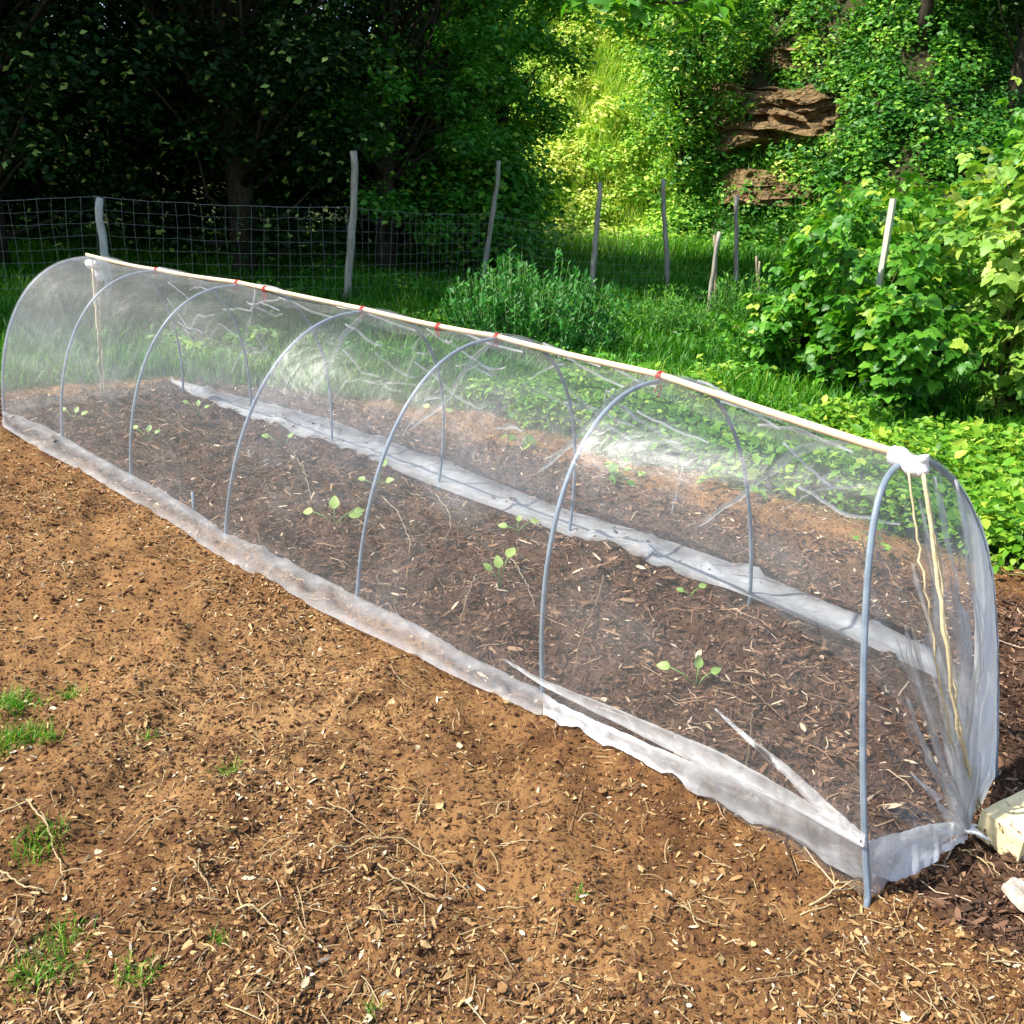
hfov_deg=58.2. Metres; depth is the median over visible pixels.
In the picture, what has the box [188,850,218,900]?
dry stalk
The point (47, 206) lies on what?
thicket
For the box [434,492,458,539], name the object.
dead twig
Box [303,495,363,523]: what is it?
seedling
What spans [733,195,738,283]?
fence post
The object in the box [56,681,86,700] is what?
grass tuft
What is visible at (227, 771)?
grass tuft
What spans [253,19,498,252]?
tree
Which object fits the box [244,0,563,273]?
dark tree
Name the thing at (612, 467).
weed
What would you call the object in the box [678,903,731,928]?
dry stalk
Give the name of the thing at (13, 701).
grass tuft
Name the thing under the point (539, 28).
dark tree
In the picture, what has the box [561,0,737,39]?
walnut tree
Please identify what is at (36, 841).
grass tuft
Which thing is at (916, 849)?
tunnel
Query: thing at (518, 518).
seedling
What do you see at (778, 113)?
rock outcrop
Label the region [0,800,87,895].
dry stalk
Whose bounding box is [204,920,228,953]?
grass tuft
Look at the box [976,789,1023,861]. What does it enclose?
stone block
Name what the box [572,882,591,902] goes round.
grass tuft
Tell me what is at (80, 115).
dark tree
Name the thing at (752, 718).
dead twig
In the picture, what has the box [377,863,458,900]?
dry stalk
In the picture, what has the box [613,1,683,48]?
slope tree
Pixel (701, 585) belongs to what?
seedling
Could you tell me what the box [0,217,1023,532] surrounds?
grass
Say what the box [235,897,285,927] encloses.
dry stalk
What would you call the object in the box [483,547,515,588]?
seedling
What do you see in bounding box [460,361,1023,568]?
ground cover
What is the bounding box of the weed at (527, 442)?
[500,425,541,448]
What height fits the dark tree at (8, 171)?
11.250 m
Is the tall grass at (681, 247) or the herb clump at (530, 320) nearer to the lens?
the herb clump at (530, 320)
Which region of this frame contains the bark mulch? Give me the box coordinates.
[0,377,1023,949]
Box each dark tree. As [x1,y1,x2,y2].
[0,0,215,269]
[0,0,337,243]
[0,1,88,216]
[2,2,128,226]
[7,0,445,277]
[109,0,400,234]
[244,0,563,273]
[323,0,557,260]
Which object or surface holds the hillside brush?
on the ground at (507, 861)
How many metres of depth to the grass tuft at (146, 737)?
2.77 m
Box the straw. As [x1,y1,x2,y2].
[0,378,1023,1023]
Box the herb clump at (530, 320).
[438,245,636,365]
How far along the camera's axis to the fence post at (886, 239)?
7.39 m
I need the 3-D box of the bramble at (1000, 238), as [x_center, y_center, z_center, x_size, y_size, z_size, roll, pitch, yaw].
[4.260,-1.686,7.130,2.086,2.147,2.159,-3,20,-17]
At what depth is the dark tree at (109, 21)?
16.09 m
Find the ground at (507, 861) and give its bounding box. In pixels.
[0,0,1023,1023]
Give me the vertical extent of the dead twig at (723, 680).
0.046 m
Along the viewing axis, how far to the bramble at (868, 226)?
10.79 m
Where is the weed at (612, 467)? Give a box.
[602,457,645,486]
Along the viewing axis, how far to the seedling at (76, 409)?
6.17 m
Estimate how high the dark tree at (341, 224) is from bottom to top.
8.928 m
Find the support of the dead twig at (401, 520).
on the ground at (507, 861)
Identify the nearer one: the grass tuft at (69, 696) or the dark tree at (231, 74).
the grass tuft at (69, 696)
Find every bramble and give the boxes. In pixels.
[712,283,827,377]
[762,214,983,400]
[804,170,993,257]
[812,175,992,297]
[824,275,1013,424]
[893,146,1023,423]
[957,129,1023,322]
[994,76,1023,136]
[1015,140,1023,167]
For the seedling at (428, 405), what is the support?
on the ground at (507, 861)
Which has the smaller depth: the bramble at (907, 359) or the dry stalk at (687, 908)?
the dry stalk at (687, 908)
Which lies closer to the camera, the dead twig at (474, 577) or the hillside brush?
the dead twig at (474, 577)
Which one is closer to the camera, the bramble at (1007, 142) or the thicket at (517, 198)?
the bramble at (1007, 142)
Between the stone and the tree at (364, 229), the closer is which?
the stone
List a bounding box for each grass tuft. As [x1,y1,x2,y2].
[0,679,65,759]
[0,905,98,1004]
[4,810,72,874]
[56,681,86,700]
[103,946,172,988]
[134,728,157,745]
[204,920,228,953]
[207,756,248,776]
[359,994,387,1020]
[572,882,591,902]
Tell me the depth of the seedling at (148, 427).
5.63 m
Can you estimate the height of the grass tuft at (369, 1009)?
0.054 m
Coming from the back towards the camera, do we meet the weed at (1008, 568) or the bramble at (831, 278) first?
the bramble at (831, 278)
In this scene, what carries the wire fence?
on the ground at (507, 861)
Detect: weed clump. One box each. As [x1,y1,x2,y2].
[608,284,717,338]
[699,269,788,325]
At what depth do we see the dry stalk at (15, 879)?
2.17 m
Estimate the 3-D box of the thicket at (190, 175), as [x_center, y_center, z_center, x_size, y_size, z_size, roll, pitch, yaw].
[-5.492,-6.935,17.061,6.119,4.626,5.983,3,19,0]
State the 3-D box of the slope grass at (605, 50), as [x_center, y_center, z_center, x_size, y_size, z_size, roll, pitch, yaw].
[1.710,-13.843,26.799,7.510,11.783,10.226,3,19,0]
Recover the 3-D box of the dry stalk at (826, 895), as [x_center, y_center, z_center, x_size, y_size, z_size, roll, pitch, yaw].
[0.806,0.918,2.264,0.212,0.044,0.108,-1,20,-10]
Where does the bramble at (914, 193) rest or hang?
on the ground at (507, 861)
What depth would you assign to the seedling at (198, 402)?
6.28 m
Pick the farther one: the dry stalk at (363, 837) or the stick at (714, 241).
the stick at (714, 241)
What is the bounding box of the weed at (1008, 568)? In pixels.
[990,545,1023,574]
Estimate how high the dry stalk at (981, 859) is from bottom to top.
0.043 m
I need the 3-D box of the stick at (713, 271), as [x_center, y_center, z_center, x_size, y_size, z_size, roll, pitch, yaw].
[2.747,-3.198,12.605,0.092,1.236,0.077,-5,21,-21]
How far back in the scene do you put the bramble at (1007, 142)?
10.57 m
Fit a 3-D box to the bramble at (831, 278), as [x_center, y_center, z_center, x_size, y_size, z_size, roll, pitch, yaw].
[2.975,-1.728,7.923,1.611,1.592,1.675,-10,23,-33]
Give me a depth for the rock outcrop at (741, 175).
22.69 m
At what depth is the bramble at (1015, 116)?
13.70 m
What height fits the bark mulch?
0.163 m
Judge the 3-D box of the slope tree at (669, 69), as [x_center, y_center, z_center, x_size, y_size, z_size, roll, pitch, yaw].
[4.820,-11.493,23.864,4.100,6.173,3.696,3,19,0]
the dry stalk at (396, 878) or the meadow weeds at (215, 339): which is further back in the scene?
the meadow weeds at (215, 339)
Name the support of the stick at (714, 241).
on the ground at (507, 861)
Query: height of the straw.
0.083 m
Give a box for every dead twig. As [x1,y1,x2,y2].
[166,404,180,433]
[297,457,314,500]
[381,495,421,550]
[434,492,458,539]
[460,571,498,620]
[510,556,539,606]
[572,574,603,675]
[708,672,783,718]
[728,707,758,765]
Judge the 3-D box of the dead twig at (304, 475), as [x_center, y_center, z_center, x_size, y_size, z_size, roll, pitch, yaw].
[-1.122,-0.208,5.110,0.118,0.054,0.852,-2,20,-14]
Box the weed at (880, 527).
[848,523,895,554]
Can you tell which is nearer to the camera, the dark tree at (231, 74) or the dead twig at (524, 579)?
the dead twig at (524, 579)
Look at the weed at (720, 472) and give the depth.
5.31 m
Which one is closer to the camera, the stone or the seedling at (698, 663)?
the stone
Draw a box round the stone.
[1001,877,1023,912]
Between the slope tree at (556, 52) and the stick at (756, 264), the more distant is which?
the slope tree at (556, 52)
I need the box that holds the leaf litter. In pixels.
[0,442,1023,1023]
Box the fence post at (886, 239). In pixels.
[859,198,896,395]
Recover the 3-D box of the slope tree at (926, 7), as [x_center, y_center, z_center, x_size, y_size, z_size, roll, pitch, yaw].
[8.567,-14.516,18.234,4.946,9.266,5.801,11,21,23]
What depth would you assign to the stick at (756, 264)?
12.34 m
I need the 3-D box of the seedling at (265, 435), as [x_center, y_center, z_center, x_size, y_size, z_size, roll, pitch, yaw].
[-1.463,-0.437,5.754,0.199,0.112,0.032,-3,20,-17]
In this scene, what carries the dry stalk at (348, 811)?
on the ground at (507, 861)
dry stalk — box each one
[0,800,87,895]
[0,870,49,893]
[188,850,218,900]
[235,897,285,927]
[326,801,376,836]
[326,825,470,895]
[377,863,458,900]
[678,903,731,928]
[809,867,888,905]
[958,847,999,876]
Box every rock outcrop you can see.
[709,83,849,154]
[711,161,813,209]
[763,47,810,72]
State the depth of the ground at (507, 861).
2.93 m
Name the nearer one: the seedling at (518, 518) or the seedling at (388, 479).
the seedling at (518, 518)
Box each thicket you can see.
[0,0,176,245]
[44,0,375,254]
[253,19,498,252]
[400,110,577,277]
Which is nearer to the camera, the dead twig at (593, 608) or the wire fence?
the dead twig at (593, 608)
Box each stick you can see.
[706,231,721,311]
[713,235,716,302]
[755,256,760,293]
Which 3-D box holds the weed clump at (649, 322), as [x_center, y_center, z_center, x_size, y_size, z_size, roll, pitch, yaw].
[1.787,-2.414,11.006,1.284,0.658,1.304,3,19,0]
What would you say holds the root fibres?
on the ground at (507, 861)
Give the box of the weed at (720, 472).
[696,456,766,499]
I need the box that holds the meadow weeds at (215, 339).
[145,244,998,387]
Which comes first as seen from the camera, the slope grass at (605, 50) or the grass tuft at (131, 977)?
the grass tuft at (131, 977)
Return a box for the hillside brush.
[345,0,1023,285]
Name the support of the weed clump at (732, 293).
on the ground at (507, 861)
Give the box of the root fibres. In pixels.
[0,377,1023,939]
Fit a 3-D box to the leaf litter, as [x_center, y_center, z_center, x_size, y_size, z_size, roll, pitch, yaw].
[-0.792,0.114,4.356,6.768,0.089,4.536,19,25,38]
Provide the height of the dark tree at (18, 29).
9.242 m
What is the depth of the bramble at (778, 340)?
8.30 m
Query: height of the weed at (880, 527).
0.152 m
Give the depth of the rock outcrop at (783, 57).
23.24 m
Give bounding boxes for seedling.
[63,407,87,419]
[133,424,159,442]
[183,400,209,416]
[261,433,293,446]
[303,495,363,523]
[358,459,394,486]
[423,404,452,415]
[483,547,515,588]
[498,515,538,533]
[656,655,720,686]
[676,583,705,596]
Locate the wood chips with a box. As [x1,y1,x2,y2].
[0,376,1023,1023]
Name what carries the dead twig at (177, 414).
on the ground at (507, 861)
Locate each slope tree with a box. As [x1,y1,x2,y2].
[442,0,597,157]
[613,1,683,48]
[617,0,779,193]
[914,0,933,48]
[976,0,1023,125]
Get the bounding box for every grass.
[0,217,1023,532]
[469,0,691,237]
[517,119,1023,309]
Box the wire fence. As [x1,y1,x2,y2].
[0,151,673,303]
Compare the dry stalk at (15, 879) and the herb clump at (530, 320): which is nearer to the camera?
the dry stalk at (15, 879)
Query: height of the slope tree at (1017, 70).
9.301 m
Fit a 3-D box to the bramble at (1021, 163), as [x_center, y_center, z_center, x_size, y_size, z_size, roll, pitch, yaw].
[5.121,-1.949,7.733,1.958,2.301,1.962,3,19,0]
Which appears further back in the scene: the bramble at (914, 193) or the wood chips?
the bramble at (914, 193)
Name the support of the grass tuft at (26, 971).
on the ground at (507, 861)
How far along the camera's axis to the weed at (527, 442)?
5.91 m
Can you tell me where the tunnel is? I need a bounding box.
[2,253,998,907]

